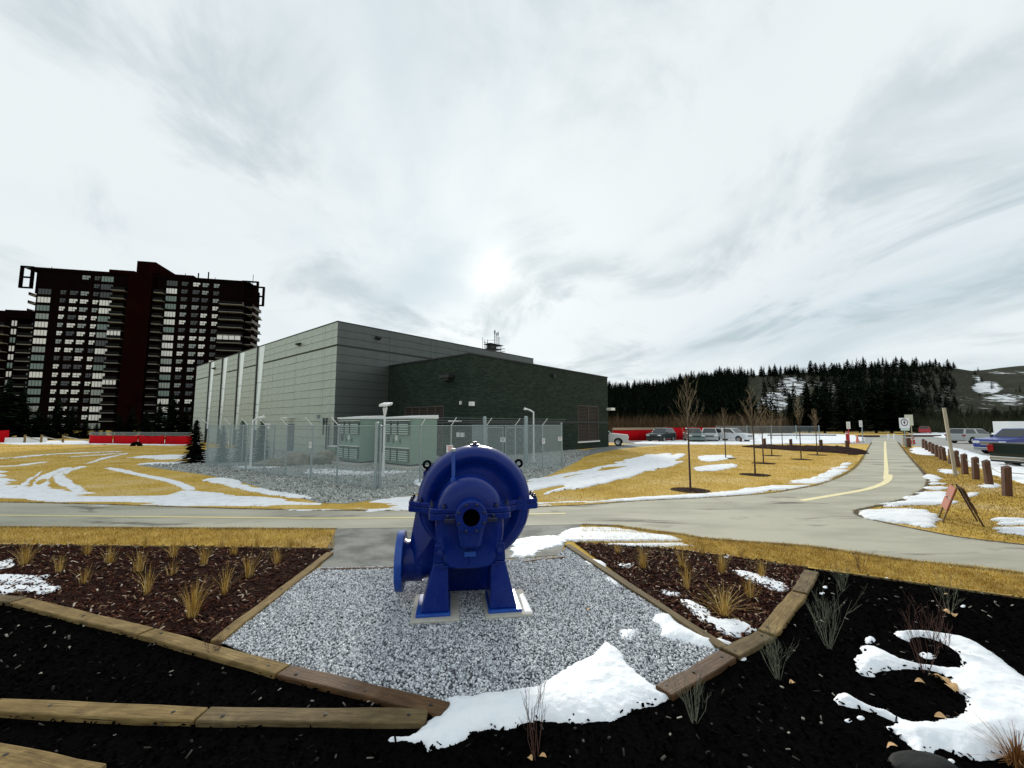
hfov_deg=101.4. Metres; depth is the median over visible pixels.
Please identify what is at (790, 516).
path
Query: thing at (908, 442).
wooden bollard
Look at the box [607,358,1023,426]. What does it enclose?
hillside forest
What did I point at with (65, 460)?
dry grass
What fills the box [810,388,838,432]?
conifer tree
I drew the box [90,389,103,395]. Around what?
window
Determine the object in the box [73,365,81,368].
window
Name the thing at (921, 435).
parking log
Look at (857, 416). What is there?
conifer tree
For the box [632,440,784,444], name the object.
snow patch
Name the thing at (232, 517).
path centre line
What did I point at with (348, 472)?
snow patch
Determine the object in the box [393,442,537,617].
pump
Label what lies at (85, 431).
conifer tree
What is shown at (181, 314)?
window
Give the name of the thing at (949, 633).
bare shrub
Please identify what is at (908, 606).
bare shrub
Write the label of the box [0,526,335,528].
path edge soil
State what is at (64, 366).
window
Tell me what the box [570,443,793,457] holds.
driveway
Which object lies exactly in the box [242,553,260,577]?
grass tuft
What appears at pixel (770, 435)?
young tree
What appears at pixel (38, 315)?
window
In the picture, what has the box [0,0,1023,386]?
sky
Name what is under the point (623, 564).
snow patch
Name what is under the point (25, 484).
snow track
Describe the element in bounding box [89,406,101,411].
window
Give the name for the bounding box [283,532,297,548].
grass tuft
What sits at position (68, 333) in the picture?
window
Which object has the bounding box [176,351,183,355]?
window
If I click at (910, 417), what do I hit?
post sign
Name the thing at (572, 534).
snow patch
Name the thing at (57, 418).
conifer tree
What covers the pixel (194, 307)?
window
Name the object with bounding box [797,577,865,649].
bare shrub
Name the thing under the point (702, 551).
grass tuft
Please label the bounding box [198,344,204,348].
window
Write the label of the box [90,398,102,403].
window
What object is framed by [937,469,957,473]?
snow patch
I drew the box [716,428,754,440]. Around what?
parked car
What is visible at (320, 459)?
boulder
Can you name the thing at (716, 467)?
snow patch
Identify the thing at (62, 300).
window
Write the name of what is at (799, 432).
young tree
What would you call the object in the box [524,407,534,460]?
yard lamp
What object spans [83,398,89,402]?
window
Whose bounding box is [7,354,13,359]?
window
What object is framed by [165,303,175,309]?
window
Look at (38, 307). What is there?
window
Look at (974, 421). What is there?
bare thicket
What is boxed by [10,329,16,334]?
window
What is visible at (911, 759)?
boulder
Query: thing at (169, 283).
window
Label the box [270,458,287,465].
boulder
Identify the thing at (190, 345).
window
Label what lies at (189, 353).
window
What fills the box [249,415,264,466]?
yard lamp
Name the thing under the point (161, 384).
window
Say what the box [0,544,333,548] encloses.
landscape timber
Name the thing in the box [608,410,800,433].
bare thicket
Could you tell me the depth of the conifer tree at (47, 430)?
57.50 m
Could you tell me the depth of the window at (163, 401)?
140.27 m
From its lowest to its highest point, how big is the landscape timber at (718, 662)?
0.134 m
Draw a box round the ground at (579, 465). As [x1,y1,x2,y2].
[0,430,1023,597]
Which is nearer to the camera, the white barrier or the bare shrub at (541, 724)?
the bare shrub at (541, 724)
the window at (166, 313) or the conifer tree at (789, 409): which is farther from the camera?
the window at (166, 313)
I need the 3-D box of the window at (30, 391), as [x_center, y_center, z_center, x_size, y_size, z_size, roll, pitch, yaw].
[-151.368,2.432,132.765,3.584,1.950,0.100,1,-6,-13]
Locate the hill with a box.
[190,366,1023,431]
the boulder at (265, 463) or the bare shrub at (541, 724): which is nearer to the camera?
the bare shrub at (541, 724)
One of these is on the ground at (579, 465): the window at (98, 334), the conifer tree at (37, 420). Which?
the conifer tree at (37, 420)
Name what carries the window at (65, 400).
in the apartment tower
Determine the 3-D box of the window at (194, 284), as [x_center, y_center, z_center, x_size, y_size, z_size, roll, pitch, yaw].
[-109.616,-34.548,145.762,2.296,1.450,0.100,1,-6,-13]
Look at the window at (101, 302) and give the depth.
139.14 m
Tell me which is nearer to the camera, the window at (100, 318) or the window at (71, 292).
the window at (71, 292)
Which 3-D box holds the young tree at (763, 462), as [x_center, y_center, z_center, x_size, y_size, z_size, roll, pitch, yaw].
[14.021,2.832,23.581,1.335,3.247,1.347,3,-6,-28]
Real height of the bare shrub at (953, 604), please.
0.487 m
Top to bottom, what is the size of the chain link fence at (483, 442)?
2.630 m
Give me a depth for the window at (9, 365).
131.96 m
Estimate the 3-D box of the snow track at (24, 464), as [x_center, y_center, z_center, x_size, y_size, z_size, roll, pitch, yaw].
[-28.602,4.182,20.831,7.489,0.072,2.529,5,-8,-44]
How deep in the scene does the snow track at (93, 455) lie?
28.94 m
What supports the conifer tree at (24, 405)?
on the ground at (579, 465)
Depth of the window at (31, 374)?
133.23 m
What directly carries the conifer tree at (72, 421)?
on the ground at (579, 465)
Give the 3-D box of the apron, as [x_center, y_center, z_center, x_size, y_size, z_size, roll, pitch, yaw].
[-0.984,2.938,7.776,5.269,0.001,2.512,0,-5,-4]
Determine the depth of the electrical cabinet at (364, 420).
22.61 m
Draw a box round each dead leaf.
[887,742,897,747]
[934,712,946,718]
[935,675,951,683]
[944,683,958,691]
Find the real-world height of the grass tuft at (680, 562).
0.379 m
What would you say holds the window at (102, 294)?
in the apartment tower
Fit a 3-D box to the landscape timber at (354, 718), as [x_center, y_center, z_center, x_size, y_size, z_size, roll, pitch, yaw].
[-1.470,2.518,3.115,1.674,0.134,0.174,0,-5,1]
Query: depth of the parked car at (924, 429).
89.91 m
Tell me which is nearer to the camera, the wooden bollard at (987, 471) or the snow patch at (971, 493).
the snow patch at (971, 493)
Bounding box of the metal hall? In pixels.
[192,321,533,453]
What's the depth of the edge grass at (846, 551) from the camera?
7.34 m
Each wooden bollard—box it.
[906,438,911,446]
[924,440,927,449]
[930,443,933,453]
[934,445,937,456]
[938,446,942,459]
[940,447,946,460]
[948,449,950,463]
[953,450,959,466]
[960,453,968,474]
[971,457,979,479]
[981,459,993,484]
[1001,465,1012,495]
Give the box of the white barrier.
[4,438,46,441]
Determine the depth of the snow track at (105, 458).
26.31 m
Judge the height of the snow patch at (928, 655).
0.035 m
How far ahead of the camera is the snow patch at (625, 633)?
4.36 m
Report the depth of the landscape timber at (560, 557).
6.74 m
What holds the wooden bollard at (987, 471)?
on the ground at (579, 465)
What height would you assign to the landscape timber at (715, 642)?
0.134 m
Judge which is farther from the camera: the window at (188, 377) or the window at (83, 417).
the window at (188, 377)
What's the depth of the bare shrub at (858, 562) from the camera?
6.25 m
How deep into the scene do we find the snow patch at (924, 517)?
10.42 m
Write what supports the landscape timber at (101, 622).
on the ground at (579, 465)
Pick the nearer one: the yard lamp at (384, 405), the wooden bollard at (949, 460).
the yard lamp at (384, 405)
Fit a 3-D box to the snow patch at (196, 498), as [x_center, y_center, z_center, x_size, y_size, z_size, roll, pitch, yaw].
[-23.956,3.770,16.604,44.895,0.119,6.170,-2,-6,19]
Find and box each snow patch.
[0,470,410,511]
[0,559,13,568]
[0,574,59,594]
[1,441,199,445]
[127,454,189,464]
[202,477,311,498]
[306,469,404,474]
[388,642,668,751]
[414,479,421,485]
[509,535,566,557]
[519,593,532,612]
[526,453,684,494]
[538,462,852,505]
[559,527,691,546]
[585,559,605,566]
[605,576,618,585]
[617,629,637,641]
[618,563,633,567]
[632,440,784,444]
[652,613,730,649]
[662,590,678,596]
[680,599,752,636]
[693,463,737,470]
[698,455,734,461]
[732,570,788,591]
[750,433,863,443]
[834,630,1023,760]
[859,474,957,527]
[865,636,875,643]
[907,432,993,437]
[909,447,934,455]
[919,652,934,658]
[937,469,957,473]
[943,446,1023,483]
[967,492,977,496]
[978,483,1000,487]
[990,517,1023,535]
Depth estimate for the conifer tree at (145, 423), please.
61.42 m
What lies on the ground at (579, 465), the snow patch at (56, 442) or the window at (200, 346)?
the snow patch at (56, 442)
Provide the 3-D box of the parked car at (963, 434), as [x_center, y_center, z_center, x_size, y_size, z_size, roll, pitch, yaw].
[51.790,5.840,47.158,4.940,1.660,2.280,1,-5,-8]
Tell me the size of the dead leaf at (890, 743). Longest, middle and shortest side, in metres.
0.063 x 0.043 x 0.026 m
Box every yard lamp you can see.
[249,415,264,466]
[379,402,392,475]
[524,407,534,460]
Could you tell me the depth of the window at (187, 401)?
141.89 m
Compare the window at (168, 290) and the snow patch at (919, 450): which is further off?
the window at (168, 290)
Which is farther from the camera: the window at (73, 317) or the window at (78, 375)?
the window at (73, 317)
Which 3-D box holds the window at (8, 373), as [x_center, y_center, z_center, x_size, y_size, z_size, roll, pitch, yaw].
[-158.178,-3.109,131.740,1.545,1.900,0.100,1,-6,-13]
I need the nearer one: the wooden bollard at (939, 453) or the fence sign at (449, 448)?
the fence sign at (449, 448)
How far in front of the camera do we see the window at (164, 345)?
142.08 m
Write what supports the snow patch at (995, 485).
on the ground at (579, 465)
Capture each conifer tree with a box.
[0,375,27,437]
[9,385,34,436]
[19,407,52,437]
[35,414,58,439]
[48,398,77,438]
[61,405,81,437]
[74,419,91,438]
[87,423,104,438]
[108,414,128,436]
[124,408,140,435]
[132,410,154,436]
[147,392,186,435]
[150,400,168,433]
[177,406,192,435]
[773,363,779,375]
[783,393,801,432]
[796,382,819,432]
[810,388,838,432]
[830,383,857,432]
[845,359,850,369]
[850,391,868,431]
[886,383,919,432]
[894,357,899,365]
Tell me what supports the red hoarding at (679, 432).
on the parking lot
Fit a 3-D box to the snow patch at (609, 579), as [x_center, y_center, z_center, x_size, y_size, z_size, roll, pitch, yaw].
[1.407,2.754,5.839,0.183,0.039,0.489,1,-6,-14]
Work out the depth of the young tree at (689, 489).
14.02 m
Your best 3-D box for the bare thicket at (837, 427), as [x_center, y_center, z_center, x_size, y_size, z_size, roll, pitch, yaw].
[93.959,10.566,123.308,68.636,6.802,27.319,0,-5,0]
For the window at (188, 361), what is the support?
in the apartment tower
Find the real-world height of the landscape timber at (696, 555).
0.114 m
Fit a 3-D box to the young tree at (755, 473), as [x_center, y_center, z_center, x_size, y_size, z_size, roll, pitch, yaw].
[10.543,1.987,18.068,1.536,3.890,1.555,-3,-6,31]
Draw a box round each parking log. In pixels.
[767,435,835,435]
[858,435,879,436]
[903,435,940,436]
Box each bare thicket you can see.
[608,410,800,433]
[742,414,913,431]
[907,405,1023,432]
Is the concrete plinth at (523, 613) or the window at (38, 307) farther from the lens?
the window at (38, 307)
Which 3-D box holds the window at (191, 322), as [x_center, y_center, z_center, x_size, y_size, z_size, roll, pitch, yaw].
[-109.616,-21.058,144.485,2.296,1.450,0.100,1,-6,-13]
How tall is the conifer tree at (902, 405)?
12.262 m
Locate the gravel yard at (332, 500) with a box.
[140,448,581,503]
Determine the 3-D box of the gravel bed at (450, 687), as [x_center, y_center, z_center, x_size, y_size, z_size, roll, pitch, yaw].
[-0.689,2.668,4.946,4.868,0.001,4.147,2,-6,-17]
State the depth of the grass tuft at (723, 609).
4.81 m
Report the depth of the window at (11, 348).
132.48 m
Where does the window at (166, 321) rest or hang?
in the apartment tower
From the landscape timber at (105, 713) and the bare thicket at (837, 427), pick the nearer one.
the landscape timber at (105, 713)
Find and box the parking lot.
[609,435,1023,464]
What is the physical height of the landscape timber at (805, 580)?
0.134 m
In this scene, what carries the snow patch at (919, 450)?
on the ground at (579, 465)
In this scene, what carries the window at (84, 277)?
in the apartment tower
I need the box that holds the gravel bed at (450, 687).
[222,548,706,699]
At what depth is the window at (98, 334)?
138.13 m
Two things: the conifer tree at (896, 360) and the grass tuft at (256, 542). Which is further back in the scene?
the conifer tree at (896, 360)
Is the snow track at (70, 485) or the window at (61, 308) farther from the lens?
the window at (61, 308)
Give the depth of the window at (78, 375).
135.62 m
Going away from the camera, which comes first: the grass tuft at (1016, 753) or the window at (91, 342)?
the grass tuft at (1016, 753)
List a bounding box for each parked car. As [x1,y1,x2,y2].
[646,428,676,440]
[682,428,705,440]
[701,428,719,440]
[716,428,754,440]
[917,426,931,432]
[944,428,994,443]
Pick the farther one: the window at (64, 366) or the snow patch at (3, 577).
the window at (64, 366)
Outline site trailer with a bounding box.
[993,421,1023,433]
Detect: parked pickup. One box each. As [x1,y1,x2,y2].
[608,430,628,445]
[972,428,1023,453]
[987,442,1023,464]
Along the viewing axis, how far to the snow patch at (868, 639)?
4.26 m
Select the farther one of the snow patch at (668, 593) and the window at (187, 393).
the window at (187, 393)
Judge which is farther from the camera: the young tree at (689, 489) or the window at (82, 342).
the window at (82, 342)
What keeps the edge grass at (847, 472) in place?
on the ground at (579, 465)
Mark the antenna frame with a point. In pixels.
(492, 346)
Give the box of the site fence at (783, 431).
[716,425,819,439]
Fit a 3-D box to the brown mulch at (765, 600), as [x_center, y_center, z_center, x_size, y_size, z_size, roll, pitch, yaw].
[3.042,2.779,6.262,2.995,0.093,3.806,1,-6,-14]
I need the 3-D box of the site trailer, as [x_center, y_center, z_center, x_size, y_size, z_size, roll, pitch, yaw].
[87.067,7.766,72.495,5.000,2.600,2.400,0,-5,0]
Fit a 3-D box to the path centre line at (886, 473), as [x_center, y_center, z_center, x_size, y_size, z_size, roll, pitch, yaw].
[30.345,5.417,34.067,0.190,0.001,47.287,-5,-7,41]
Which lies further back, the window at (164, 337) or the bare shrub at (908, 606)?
the window at (164, 337)
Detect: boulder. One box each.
[252,460,275,465]
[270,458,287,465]
[280,453,310,465]
[309,454,330,464]
[319,450,335,460]
[887,750,957,767]
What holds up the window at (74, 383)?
in the apartment tower
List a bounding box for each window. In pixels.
[5,371,11,376]
[6,362,12,368]
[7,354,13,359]
[8,345,14,351]
[9,337,15,342]
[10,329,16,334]
[11,320,17,325]
[27,389,40,394]
[27,397,40,402]
[28,380,41,385]
[28,406,39,411]
[29,371,42,377]
[30,355,44,360]
[30,363,43,368]
[31,346,45,352]
[32,338,46,343]
[33,329,47,335]
[34,321,47,327]
[35,313,48,318]
[36,305,49,310]
[37,296,50,302]
[38,288,51,294]
[50,389,56,393]
[52,364,58,368]
[54,347,60,351]
[55,339,61,343]
[58,306,64,310]
[59,298,65,302]
[60,290,66,294]
[60,381,69,385]
[60,389,68,393]
[61,373,70,376]
[61,398,67,402]
[62,364,71,368]
[63,356,71,360]
[64,348,72,351]
[65,331,74,335]
[65,339,73,343]
[66,323,75,327]
[67,315,76,319]
[68,307,76,311]
[69,299,77,302]
[70,291,78,294]
[70,398,78,402]
[71,381,80,385]
[71,390,79,393]
[72,373,81,377]
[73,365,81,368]
[74,356,82,360]
[75,340,84,344]
[75,348,83,352]
[76,332,85,335]
[77,323,85,327]
[78,315,86,319]
[79,299,88,303]
[79,307,87,311]
[80,291,89,295]
[81,415,87,419]
[82,275,90,279]
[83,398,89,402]
[85,373,91,377]
[88,340,94,344]
[88,415,101,420]
[89,332,95,336]
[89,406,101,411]
[89,423,100,428]
[90,324,96,328]
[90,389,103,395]
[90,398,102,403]
[91,381,101,386]
[92,373,104,378]
[93,365,105,370]
[94,348,107,353]
[94,356,106,362]
[95,340,107,345]
[96,332,106,337]
[97,316,110,321]
[97,324,109,329]
[98,308,110,313]
[99,300,111,305]
[100,284,113,289]
[100,292,112,297]
[101,276,113,281]
[157,399,168,403]
[158,382,169,387]
[158,390,169,395]
[159,374,170,379]
[160,358,171,363]
[160,366,171,371]
[161,343,172,348]
[161,350,172,356]
[162,335,173,340]
[163,319,174,324]
[163,327,174,332]
[164,311,175,316]
[165,296,176,301]
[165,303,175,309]
[166,280,177,285]
[166,288,177,293]
[174,375,181,379]
[174,383,180,387]
[175,367,181,371]
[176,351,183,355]
[176,359,182,363]
[179,312,186,316]
[179,320,185,324]
[181,289,187,293]
[184,399,191,403]
[185,383,192,387]
[185,391,192,395]
[186,375,193,379]
[187,360,194,363]
[187,368,194,371]
[188,344,195,347]
[188,352,195,355]
[189,328,196,332]
[189,336,196,340]
[190,321,197,324]
[191,305,198,309]
[192,290,199,294]
[192,298,199,301]
[193,282,200,286]
[197,352,204,355]
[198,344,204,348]
[200,313,206,317]
[200,321,206,325]
[201,298,207,302]
[212,306,218,310]
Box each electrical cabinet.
[331,416,383,465]
[371,415,438,469]
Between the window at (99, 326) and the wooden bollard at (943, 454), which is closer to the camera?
the wooden bollard at (943, 454)
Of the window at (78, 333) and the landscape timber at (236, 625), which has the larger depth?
the window at (78, 333)
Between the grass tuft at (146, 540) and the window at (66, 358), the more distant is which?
the window at (66, 358)
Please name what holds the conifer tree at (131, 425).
on the ground at (579, 465)
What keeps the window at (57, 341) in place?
in the apartment tower
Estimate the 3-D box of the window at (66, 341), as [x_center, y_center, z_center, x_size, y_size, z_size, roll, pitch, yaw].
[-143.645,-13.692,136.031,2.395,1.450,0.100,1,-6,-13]
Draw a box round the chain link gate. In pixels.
[487,427,523,462]
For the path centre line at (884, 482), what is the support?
on the path
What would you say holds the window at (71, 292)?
in the apartment tower
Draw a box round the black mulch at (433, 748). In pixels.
[0,568,1023,767]
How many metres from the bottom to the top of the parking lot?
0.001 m
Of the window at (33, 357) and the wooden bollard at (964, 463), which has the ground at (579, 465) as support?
the wooden bollard at (964, 463)
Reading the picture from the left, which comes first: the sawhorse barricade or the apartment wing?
the apartment wing
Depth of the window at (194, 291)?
145.47 m
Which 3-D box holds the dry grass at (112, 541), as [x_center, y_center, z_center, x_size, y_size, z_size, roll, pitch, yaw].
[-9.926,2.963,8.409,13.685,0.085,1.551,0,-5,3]
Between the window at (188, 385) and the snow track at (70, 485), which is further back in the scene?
the window at (188, 385)
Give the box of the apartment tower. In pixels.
[18,261,264,430]
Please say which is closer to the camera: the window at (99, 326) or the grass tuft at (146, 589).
the grass tuft at (146, 589)
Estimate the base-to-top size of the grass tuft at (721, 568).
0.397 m
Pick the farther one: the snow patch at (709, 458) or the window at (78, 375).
the window at (78, 375)
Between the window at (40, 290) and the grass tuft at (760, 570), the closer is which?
the grass tuft at (760, 570)
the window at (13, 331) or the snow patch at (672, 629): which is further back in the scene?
the window at (13, 331)
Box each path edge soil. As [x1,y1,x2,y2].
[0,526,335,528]
[853,442,1023,544]
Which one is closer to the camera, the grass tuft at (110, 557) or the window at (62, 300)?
the grass tuft at (110, 557)
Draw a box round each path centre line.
[0,513,565,518]
[800,474,892,500]
[883,441,888,479]
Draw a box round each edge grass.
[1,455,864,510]
[2,525,340,529]
[612,523,1023,574]
[852,443,1022,544]
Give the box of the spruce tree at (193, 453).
[176,420,206,463]
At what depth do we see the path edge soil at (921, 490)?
10.36 m
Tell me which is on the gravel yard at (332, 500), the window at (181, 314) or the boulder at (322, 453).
the boulder at (322, 453)
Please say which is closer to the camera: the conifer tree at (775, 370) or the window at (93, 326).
the window at (93, 326)
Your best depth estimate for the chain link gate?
23.40 m
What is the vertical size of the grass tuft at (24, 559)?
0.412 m
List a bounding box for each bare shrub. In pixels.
[201,630,223,651]
[519,651,552,760]
[668,661,710,723]
[759,617,796,680]
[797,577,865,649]
[830,556,851,590]
[851,550,869,571]
[892,593,947,673]
[905,588,947,639]
[927,572,963,614]
[933,614,952,649]
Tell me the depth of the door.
33.54 m
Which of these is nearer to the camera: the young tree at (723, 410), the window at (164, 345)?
the young tree at (723, 410)
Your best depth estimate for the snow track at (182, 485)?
16.71 m
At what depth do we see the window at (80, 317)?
137.35 m
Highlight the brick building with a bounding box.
[388,352,614,455]
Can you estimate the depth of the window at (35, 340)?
134.27 m
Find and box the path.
[0,438,1023,571]
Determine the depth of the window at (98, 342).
137.89 m
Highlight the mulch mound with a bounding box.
[741,444,868,454]
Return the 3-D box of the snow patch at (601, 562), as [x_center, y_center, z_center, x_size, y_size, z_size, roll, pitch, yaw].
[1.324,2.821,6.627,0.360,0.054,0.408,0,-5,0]
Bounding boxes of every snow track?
[0,451,119,458]
[0,462,45,466]
[16,471,41,487]
[29,467,72,487]
[53,466,86,490]
[71,453,120,456]
[86,453,127,463]
[106,467,194,489]
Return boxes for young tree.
[669,378,710,492]
[717,408,736,458]
[739,387,771,476]
[752,407,774,463]
[761,410,782,455]
[778,410,785,447]
[793,400,811,459]
[807,411,826,455]
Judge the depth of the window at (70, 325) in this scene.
136.52 m
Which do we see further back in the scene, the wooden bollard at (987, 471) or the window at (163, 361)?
the window at (163, 361)
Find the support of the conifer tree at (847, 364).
on the hill
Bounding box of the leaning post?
[942,408,957,475]
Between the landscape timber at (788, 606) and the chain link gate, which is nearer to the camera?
the landscape timber at (788, 606)
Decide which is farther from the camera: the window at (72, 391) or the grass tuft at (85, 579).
the window at (72, 391)
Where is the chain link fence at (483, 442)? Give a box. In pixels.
[202,416,565,489]
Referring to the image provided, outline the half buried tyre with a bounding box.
[130,442,142,445]
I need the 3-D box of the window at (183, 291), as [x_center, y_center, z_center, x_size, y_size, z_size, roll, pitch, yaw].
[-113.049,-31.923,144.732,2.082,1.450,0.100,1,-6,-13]
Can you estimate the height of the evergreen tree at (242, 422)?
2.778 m
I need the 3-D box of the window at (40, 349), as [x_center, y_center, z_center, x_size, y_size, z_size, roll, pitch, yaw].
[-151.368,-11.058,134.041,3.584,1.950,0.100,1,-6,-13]
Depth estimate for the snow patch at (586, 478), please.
18.05 m
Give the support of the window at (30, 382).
in the apartment tower
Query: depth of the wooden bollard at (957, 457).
21.26 m
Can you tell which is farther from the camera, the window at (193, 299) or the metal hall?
the window at (193, 299)
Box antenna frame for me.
[482,330,504,351]
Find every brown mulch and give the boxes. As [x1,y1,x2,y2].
[0,543,332,637]
[577,541,807,644]
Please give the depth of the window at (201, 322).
145.11 m
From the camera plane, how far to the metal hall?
33.70 m
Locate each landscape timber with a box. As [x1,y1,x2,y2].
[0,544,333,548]
[0,594,26,605]
[0,698,207,725]
[0,743,105,767]
[10,598,153,638]
[138,628,289,678]
[195,707,427,728]
[210,552,333,643]
[277,665,449,717]
[320,566,393,569]
[524,556,564,561]
[564,544,727,650]
[576,542,806,567]
[656,650,735,700]
[722,631,773,659]
[758,591,806,638]
[792,569,818,595]
[817,569,1023,599]
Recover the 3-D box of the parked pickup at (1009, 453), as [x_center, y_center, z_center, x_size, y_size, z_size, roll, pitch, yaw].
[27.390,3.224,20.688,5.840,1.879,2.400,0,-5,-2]
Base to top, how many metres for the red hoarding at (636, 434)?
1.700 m
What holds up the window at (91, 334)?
in the apartment tower
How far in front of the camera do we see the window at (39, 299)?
135.52 m
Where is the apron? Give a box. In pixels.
[320,524,581,567]
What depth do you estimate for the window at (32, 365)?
133.50 m
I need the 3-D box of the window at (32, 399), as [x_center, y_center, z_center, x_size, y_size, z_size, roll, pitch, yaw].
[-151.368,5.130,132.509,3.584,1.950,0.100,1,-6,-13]
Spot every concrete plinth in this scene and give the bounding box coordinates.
[410,593,458,624]
[481,589,532,619]
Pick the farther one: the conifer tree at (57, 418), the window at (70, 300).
the window at (70, 300)
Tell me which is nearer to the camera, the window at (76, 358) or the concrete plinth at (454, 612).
the concrete plinth at (454, 612)
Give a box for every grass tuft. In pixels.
[0,539,42,565]
[53,556,67,572]
[76,567,103,583]
[77,538,99,554]
[104,546,120,563]
[127,548,147,572]
[134,565,159,594]
[139,532,149,547]
[162,535,189,557]
[166,561,177,575]
[171,573,219,617]
[196,547,211,564]
[204,560,243,595]
[215,531,232,548]
[227,536,244,554]
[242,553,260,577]
[244,532,263,548]
[264,546,285,564]
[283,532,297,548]
[613,538,621,553]
[631,543,657,569]
[672,546,692,567]
[679,564,695,590]
[693,581,757,621]
[694,540,705,554]
[710,546,729,573]
[733,543,751,557]
[737,573,757,597]
[753,557,766,575]
[958,711,1023,767]
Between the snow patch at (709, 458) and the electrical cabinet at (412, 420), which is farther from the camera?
the snow patch at (709, 458)
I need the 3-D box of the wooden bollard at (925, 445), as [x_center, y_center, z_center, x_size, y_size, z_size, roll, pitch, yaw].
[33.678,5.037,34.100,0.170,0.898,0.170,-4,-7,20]
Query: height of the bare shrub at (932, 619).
0.486 m
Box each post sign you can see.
[846,422,850,443]
[859,420,863,442]
[899,418,909,446]
[904,415,913,445]
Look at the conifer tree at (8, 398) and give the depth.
61.64 m
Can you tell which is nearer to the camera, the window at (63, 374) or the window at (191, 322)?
the window at (63, 374)
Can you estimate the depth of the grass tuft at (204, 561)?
6.52 m
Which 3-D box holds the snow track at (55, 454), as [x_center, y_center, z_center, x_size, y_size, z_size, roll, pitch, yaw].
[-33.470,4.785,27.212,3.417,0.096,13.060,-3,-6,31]
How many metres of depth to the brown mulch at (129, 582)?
5.91 m
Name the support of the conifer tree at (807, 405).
on the ground at (579, 465)
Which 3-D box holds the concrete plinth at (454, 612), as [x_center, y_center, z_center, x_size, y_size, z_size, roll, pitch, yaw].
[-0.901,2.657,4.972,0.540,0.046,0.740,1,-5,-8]
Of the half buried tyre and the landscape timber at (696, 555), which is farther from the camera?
the half buried tyre
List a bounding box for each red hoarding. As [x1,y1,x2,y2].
[0,430,8,442]
[89,432,191,444]
[612,428,666,440]
[666,427,716,440]
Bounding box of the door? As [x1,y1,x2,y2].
[287,424,293,450]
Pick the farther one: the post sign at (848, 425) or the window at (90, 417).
the window at (90, 417)
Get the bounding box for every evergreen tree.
[215,426,228,462]
[230,420,249,462]
[252,420,270,461]
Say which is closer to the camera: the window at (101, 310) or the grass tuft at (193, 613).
the grass tuft at (193, 613)
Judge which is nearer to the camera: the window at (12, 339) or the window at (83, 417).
the window at (12, 339)
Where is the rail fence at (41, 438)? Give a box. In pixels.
[23,435,88,442]
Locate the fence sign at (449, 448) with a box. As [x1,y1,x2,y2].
[446,445,452,452]
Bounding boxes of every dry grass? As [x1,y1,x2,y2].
[0,444,304,506]
[0,525,335,547]
[537,444,857,503]
[579,524,1023,596]
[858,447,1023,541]
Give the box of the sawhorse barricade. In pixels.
[938,484,984,526]
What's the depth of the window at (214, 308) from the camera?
146.28 m
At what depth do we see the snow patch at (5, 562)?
6.54 m
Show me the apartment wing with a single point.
(16, 329)
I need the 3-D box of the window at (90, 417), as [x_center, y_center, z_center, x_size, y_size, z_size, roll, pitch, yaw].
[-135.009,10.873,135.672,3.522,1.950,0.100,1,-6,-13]
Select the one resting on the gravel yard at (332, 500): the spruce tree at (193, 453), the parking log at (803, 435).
the spruce tree at (193, 453)
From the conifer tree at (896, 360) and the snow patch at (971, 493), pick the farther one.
the conifer tree at (896, 360)
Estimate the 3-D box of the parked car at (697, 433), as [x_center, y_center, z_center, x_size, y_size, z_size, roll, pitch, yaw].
[22.023,6.192,50.875,2.280,1.660,4.940,-1,-6,15]
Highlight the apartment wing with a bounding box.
[0,309,33,412]
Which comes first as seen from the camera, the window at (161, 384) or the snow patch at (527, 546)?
the snow patch at (527, 546)
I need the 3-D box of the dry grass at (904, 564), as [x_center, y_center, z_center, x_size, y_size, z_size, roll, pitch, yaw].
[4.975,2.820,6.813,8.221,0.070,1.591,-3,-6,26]
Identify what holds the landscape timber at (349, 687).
on the ground at (579, 465)
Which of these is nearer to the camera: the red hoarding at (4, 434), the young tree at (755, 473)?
the young tree at (755, 473)
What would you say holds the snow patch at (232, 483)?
on the ground at (579, 465)
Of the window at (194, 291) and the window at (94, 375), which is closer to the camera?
the window at (94, 375)
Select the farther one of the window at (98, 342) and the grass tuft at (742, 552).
the window at (98, 342)

